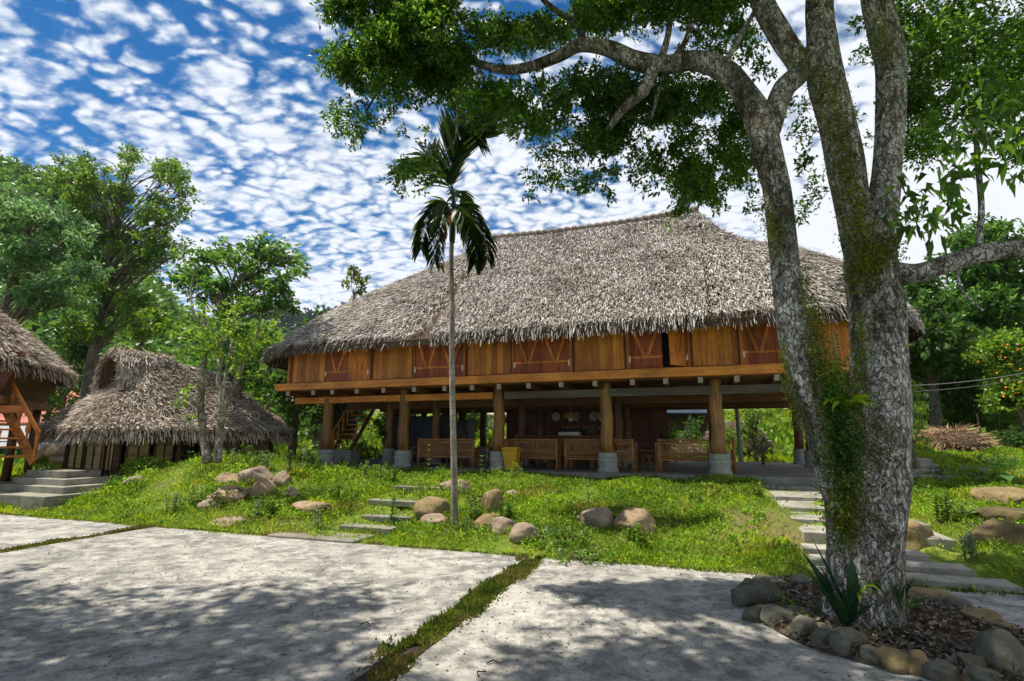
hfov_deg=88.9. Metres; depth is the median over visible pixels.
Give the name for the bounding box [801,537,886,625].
strap plant
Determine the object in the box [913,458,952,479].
side steps
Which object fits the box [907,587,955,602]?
ring stone
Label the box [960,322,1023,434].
fruit tree
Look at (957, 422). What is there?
shrub
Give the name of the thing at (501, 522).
boulder
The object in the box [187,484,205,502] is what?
weed
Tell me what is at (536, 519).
undergrowth
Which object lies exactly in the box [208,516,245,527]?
boulder
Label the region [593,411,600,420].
pendant lamp
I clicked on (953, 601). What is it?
ring stone
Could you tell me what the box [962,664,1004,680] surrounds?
ring stone
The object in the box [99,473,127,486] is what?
bush
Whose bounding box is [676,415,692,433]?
door
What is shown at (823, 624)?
ring stone
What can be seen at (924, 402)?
shrub
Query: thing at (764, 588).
ring stone
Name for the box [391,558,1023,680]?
court
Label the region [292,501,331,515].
boulder
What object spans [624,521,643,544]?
weed
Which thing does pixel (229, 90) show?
sky
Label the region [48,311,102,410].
broadleaf tree
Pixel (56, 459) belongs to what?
boulder
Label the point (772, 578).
ring stone
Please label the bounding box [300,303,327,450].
broadleaf tree
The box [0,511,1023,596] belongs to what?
joint grass
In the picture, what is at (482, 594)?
joint grass
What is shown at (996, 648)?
ring stone
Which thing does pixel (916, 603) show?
strap plant
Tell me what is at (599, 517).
boulder
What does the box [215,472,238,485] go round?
boulder
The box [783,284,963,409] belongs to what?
hillside forest
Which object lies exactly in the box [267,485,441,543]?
overgrown steps
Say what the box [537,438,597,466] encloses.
bamboo bench
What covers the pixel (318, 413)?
broadleaf tree
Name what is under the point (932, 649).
leaf litter
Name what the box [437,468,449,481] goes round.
weed
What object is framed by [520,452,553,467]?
bamboo table
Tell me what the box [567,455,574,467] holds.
bamboo stool
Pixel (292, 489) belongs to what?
boulder
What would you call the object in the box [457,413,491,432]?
garden tree
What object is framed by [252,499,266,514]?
weed
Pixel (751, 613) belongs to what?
ring stone
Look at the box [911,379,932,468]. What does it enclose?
sapling
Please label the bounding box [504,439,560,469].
bamboo bench
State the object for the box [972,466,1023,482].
taro plant
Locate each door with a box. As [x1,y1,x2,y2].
[632,409,669,461]
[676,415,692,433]
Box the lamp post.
[735,409,742,461]
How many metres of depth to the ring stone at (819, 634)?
4.47 m
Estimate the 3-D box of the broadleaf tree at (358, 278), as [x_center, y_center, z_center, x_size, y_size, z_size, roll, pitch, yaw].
[-9.025,0.942,30.574,3.817,10.876,2.966,9,-14,-41]
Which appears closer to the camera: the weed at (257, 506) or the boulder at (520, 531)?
the boulder at (520, 531)
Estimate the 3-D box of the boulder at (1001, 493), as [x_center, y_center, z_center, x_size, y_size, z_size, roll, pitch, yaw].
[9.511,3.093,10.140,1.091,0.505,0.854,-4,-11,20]
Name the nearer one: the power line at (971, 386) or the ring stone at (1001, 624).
the ring stone at (1001, 624)
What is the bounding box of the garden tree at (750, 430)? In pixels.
[730,409,773,461]
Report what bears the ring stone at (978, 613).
on the court at (726, 653)
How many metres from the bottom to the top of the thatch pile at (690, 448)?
1.854 m
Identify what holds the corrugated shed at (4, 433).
on the ground at (976, 566)
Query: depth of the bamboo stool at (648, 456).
16.40 m
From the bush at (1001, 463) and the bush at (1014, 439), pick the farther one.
the bush at (1014, 439)
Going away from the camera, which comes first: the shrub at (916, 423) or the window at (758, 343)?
the window at (758, 343)
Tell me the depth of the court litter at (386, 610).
5.32 m
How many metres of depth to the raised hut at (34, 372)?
15.92 m
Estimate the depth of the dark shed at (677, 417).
29.12 m
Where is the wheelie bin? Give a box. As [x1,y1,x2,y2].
[501,447,521,470]
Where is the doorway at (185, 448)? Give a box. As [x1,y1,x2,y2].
[173,439,194,462]
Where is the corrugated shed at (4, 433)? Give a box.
[0,426,65,457]
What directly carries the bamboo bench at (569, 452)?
on the patio
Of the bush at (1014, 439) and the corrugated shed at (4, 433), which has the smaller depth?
the bush at (1014, 439)
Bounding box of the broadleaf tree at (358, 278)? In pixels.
[339,264,374,441]
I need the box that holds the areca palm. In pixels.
[384,105,503,523]
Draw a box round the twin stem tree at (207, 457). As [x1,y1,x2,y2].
[165,256,286,463]
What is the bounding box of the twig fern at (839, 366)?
[830,330,842,389]
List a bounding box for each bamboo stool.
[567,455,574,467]
[640,455,652,469]
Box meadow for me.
[0,408,1020,474]
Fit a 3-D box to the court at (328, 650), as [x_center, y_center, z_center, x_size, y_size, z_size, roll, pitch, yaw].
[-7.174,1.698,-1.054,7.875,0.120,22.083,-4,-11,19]
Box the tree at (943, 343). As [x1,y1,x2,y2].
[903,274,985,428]
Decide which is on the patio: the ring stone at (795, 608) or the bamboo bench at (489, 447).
the bamboo bench at (489, 447)
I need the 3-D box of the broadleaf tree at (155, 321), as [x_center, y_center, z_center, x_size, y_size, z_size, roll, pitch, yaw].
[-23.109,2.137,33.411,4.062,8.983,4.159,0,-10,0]
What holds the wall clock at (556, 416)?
attached to the stilt house at (634, 323)
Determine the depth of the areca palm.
10.75 m
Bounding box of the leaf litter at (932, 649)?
[756,574,1023,680]
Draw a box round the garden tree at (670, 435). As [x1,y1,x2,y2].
[641,415,685,456]
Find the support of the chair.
on the patio
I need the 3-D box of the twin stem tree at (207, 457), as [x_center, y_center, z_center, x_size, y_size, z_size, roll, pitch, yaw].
[-7.223,0.438,13.183,3.224,5.234,1.982,0,-10,0]
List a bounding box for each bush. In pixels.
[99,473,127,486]
[114,454,180,472]
[240,450,273,464]
[294,440,323,468]
[305,476,361,498]
[338,455,349,466]
[359,462,403,480]
[443,516,490,535]
[462,493,492,520]
[505,461,522,477]
[533,518,593,550]
[545,542,617,565]
[699,419,774,457]
[912,462,919,484]
[927,462,948,481]
[942,497,981,522]
[964,518,992,531]
[973,450,1023,468]
[990,425,1023,449]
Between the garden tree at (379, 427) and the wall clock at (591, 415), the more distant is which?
the garden tree at (379, 427)
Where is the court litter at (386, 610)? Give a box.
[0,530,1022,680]
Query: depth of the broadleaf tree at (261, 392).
32.04 m
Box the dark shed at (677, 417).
[667,409,723,438]
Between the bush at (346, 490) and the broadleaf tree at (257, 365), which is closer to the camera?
the bush at (346, 490)
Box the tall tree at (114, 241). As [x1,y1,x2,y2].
[32,141,204,400]
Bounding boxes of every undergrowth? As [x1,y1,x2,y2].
[59,448,507,523]
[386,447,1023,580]
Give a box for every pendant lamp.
[563,407,577,421]
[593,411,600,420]
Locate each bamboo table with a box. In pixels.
[446,451,476,466]
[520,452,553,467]
[589,453,625,469]
[674,454,709,470]
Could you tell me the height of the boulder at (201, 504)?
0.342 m
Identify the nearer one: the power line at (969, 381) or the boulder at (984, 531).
the boulder at (984, 531)
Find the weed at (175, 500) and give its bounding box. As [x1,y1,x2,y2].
[161,491,184,512]
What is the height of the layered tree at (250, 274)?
9.096 m
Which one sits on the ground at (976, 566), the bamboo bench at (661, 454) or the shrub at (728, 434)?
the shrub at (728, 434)
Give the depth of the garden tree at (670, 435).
21.44 m
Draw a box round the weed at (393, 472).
[388,466,397,480]
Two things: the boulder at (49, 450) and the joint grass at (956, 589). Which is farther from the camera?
the boulder at (49, 450)
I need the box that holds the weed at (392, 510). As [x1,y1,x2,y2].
[386,492,397,524]
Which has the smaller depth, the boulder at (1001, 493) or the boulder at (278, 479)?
the boulder at (1001, 493)
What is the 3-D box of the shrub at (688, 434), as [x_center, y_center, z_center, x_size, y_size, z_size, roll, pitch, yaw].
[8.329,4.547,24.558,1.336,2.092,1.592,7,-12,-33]
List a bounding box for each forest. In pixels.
[0,150,375,425]
[206,306,336,333]
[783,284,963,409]
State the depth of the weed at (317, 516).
10.44 m
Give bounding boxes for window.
[325,349,369,381]
[414,342,463,377]
[514,336,569,373]
[628,328,688,368]
[741,323,783,364]
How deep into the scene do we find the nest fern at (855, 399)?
4.80 m
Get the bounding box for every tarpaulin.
[393,412,456,462]
[457,417,475,447]
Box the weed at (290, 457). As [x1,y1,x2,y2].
[286,450,299,473]
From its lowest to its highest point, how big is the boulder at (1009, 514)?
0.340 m
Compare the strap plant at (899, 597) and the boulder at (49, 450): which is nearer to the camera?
the strap plant at (899, 597)
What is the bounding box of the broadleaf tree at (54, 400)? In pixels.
[23,346,83,439]
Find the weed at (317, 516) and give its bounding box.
[311,505,326,527]
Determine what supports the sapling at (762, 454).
on the patio
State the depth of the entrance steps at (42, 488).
13.62 m
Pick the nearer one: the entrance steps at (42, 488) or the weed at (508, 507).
the weed at (508, 507)
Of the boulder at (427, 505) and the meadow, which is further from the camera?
the meadow
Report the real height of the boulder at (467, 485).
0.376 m
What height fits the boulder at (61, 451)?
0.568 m
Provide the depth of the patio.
16.62 m
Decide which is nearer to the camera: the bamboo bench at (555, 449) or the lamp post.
the bamboo bench at (555, 449)
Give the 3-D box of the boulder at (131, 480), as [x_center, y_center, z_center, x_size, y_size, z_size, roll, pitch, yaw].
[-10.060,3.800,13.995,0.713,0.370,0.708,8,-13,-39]
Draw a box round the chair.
[634,442,657,471]
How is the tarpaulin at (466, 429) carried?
hanging from the stilt house at (634, 323)
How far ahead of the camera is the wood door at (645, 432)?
21.50 m
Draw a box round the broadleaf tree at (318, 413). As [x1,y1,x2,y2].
[298,403,369,443]
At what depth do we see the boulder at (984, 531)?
7.58 m
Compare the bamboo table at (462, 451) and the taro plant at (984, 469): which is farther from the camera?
the bamboo table at (462, 451)
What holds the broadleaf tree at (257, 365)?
on the ground at (976, 566)
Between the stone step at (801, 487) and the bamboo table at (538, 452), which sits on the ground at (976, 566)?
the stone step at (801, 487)
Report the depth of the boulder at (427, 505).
10.48 m
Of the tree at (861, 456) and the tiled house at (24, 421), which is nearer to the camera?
the tree at (861, 456)
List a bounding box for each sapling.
[755,433,771,464]
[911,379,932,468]
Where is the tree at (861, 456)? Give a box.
[305,0,1023,630]
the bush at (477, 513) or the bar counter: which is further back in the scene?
the bar counter
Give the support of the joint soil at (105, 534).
on the ground at (976, 566)
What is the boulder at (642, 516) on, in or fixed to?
on the ground at (976, 566)
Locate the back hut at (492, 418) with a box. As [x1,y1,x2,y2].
[457,413,505,429]
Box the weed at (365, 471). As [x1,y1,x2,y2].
[358,461,368,478]
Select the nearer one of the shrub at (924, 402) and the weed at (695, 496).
the weed at (695, 496)
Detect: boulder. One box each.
[23,447,47,461]
[42,444,63,457]
[49,455,63,464]
[57,446,64,455]
[122,475,144,484]
[197,499,222,510]
[206,486,246,502]
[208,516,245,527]
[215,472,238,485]
[238,466,273,483]
[246,478,276,496]
[272,470,292,485]
[282,486,298,496]
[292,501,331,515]
[414,496,449,519]
[420,513,447,525]
[439,479,471,491]
[473,513,496,530]
[482,489,503,512]
[492,516,515,535]
[506,490,517,495]
[509,522,541,542]
[578,507,614,529]
[613,507,655,535]
[906,519,933,549]
[957,518,1023,548]
[967,506,1023,523]
[970,487,1023,506]
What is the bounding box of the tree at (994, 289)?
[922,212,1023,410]
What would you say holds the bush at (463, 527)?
on the ground at (976, 566)
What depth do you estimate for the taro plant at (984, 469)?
12.60 m
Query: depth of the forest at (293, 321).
270.21 m
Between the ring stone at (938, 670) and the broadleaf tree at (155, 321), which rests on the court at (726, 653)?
the ring stone at (938, 670)
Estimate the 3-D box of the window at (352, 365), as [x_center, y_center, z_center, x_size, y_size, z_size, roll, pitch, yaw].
[-5.724,0.777,18.237,1.790,1.340,0.165,-4,-11,19]
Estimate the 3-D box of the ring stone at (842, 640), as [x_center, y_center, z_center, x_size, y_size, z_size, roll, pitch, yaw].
[2.825,2.562,4.399,0.328,0.242,0.224,0,-10,0]
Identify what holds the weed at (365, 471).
on the ground at (976, 566)
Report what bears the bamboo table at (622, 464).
on the patio
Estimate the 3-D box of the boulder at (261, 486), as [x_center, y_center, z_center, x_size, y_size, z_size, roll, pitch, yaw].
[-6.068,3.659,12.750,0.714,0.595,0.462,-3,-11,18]
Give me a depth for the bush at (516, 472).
14.36 m
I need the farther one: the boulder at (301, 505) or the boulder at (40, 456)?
the boulder at (40, 456)
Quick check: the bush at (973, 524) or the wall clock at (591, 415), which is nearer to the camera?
the bush at (973, 524)
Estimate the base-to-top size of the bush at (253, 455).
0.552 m
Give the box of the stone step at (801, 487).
[762,484,819,490]
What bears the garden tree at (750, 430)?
on the ground at (976, 566)
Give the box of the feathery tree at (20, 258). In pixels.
[0,178,115,323]
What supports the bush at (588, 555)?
on the ground at (976, 566)
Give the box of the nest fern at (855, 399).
[823,388,883,410]
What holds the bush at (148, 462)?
on the ground at (976, 566)
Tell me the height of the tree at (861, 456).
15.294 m
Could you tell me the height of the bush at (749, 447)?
2.437 m
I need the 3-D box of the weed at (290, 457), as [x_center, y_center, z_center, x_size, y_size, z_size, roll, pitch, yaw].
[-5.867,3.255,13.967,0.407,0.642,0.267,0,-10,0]
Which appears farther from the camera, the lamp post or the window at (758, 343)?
the lamp post
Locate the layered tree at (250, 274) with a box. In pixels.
[162,230,312,399]
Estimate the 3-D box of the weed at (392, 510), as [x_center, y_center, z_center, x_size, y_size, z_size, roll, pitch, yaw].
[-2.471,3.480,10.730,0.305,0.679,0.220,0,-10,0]
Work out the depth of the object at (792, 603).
5.27 m
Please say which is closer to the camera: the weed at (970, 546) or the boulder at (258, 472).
the weed at (970, 546)
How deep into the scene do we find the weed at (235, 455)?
14.65 m
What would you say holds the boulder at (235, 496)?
on the ground at (976, 566)
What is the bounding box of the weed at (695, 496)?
[687,490,702,502]
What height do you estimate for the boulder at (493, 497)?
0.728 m
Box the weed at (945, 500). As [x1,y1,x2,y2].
[930,489,954,521]
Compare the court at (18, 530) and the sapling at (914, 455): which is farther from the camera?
the sapling at (914, 455)
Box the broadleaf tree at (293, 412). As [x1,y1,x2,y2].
[260,369,315,459]
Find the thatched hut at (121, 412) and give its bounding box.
[38,341,295,480]
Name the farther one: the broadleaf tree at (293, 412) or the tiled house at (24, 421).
the tiled house at (24, 421)
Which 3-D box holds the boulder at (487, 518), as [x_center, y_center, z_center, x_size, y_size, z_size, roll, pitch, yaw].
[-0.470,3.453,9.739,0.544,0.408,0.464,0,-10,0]
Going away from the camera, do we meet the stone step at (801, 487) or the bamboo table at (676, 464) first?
the stone step at (801, 487)
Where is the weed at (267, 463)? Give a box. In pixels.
[257,451,272,468]
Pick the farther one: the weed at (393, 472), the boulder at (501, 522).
the weed at (393, 472)
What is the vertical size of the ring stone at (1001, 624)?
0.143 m
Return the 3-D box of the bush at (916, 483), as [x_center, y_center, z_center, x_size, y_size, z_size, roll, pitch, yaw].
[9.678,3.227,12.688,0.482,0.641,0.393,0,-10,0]
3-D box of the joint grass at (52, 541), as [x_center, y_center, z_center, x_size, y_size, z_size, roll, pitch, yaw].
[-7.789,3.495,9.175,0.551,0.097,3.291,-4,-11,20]
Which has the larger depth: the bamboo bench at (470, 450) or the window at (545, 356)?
the bamboo bench at (470, 450)
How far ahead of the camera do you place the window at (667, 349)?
14.80 m
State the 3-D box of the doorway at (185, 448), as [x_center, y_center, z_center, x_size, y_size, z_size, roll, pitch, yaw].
[-10.738,3.820,17.033,0.040,2.200,0.650,-6,-12,31]
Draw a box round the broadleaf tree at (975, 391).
[938,371,993,426]
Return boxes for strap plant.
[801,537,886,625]
[891,578,913,605]
[905,592,929,608]
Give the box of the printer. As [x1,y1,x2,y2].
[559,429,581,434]
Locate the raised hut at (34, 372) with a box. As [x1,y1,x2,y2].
[0,310,80,481]
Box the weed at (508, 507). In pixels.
[497,501,514,517]
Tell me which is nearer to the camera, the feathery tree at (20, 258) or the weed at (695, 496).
the weed at (695, 496)
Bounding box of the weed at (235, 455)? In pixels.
[231,448,239,461]
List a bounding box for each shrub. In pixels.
[673,415,704,446]
[725,424,744,449]
[913,403,962,428]
[913,417,931,433]
[918,393,958,415]
[943,409,1001,434]
[950,402,1020,434]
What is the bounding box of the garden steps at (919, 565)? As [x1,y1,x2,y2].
[769,490,1023,593]
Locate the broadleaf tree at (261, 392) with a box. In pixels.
[243,320,287,410]
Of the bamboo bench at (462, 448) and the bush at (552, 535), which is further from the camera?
the bamboo bench at (462, 448)
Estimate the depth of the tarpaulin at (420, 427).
21.12 m
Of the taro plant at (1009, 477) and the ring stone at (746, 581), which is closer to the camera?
the ring stone at (746, 581)
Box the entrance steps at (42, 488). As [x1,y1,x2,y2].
[0,468,110,510]
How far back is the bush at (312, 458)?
14.66 m
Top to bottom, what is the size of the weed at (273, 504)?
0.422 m
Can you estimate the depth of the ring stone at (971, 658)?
3.99 m
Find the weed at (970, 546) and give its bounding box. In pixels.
[957,529,979,561]
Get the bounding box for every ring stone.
[730,585,760,606]
[737,578,754,586]
[741,604,763,621]
[749,577,786,601]
[752,575,789,583]
[760,604,796,627]
[782,605,815,618]
[786,574,811,584]
[788,614,817,641]
[811,627,831,652]
[817,622,831,627]
[829,627,867,658]
[859,644,881,666]
[876,645,909,673]
[906,649,928,676]
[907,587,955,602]
[922,659,960,680]
[934,596,973,610]
[946,652,987,667]
[959,607,1001,624]
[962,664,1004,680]
[971,629,1023,673]
[988,621,1020,631]
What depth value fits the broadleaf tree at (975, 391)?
24.20 m
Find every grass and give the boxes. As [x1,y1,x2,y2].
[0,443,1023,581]
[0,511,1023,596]
[0,523,158,552]
[346,552,546,680]
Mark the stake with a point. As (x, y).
(978, 421)
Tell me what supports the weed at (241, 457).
on the ground at (976, 566)
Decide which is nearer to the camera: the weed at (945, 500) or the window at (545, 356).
the weed at (945, 500)
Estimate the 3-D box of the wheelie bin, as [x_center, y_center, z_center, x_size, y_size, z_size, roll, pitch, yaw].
[-0.010,3.695,16.319,0.540,0.710,0.500,-4,-11,19]
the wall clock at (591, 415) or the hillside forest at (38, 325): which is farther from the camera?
the hillside forest at (38, 325)
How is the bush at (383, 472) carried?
on the ground at (976, 566)
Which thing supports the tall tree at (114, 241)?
on the ground at (976, 566)
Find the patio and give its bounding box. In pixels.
[314,458,817,484]
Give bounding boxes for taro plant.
[949,465,1015,481]
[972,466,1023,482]
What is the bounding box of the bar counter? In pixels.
[515,435,600,462]
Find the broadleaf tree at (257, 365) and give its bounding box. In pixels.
[198,317,272,393]
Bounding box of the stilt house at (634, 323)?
[260,206,926,475]
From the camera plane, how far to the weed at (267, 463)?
14.01 m
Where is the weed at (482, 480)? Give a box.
[478,455,486,497]
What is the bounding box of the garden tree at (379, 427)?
[367,412,420,445]
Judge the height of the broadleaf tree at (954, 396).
5.783 m
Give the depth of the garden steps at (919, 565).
7.26 m
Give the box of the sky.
[0,0,1023,317]
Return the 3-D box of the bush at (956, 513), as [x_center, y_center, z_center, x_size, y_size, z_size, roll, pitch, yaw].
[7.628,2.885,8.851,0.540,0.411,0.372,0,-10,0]
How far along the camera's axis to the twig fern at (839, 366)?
5.06 m
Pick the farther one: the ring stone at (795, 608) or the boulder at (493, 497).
the boulder at (493, 497)
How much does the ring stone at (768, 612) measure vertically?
0.230 m
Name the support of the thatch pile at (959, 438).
on the ground at (976, 566)
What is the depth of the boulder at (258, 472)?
13.26 m
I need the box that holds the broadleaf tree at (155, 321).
[119,305,173,354]
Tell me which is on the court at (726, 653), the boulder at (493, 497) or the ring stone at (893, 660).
the ring stone at (893, 660)
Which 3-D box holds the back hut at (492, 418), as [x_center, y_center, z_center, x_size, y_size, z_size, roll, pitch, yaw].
[-0.738,5.266,36.650,6.500,4.000,5.000,3,-11,-17]
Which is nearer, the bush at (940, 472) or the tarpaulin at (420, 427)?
the bush at (940, 472)
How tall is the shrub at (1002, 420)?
2.015 m
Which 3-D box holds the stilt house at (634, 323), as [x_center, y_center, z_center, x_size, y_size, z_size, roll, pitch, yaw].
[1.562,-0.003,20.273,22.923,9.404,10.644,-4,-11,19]
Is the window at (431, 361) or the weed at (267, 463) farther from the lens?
the window at (431, 361)
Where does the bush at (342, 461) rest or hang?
on the ground at (976, 566)
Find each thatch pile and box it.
[670,435,707,456]
[912,419,1004,451]
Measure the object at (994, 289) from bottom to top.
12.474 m
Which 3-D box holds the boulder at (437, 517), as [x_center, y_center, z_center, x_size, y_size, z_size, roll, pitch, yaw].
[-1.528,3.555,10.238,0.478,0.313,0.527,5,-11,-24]
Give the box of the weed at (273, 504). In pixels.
[263,496,280,517]
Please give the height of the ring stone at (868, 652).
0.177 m
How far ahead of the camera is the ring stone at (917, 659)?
3.99 m
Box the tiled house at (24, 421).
[0,390,79,425]
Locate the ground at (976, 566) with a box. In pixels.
[0,194,1023,593]
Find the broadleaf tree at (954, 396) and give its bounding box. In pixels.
[913,325,1007,419]
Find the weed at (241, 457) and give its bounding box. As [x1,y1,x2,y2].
[238,443,253,460]
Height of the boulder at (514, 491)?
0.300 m
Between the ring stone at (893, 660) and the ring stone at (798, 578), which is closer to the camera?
the ring stone at (893, 660)
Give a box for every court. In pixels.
[0,514,134,549]
[0,527,525,680]
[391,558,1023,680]
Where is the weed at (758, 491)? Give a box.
[751,486,761,497]
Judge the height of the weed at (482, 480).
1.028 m
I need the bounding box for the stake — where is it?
[976,413,981,433]
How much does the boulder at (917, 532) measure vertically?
0.544 m
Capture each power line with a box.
[915,373,1022,385]
[916,378,1023,391]
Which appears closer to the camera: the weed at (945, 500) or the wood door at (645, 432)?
the weed at (945, 500)
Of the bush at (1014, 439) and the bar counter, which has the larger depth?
the bar counter
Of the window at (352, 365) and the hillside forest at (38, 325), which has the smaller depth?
the window at (352, 365)
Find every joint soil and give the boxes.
[72,530,133,540]
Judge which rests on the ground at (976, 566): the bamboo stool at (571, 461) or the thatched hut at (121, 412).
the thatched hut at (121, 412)
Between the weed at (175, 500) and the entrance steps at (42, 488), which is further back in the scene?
the entrance steps at (42, 488)
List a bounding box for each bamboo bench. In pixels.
[411,438,468,465]
[417,438,478,467]
[484,438,541,465]
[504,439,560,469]
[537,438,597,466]
[564,439,635,471]
[657,439,736,473]
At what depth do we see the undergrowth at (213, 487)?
13.13 m
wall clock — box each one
[552,412,560,420]
[589,412,597,420]
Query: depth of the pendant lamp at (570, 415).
19.21 m
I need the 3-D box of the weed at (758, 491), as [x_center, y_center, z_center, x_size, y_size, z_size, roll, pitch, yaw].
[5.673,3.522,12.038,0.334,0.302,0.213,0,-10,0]
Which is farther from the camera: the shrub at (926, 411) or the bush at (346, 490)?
the shrub at (926, 411)

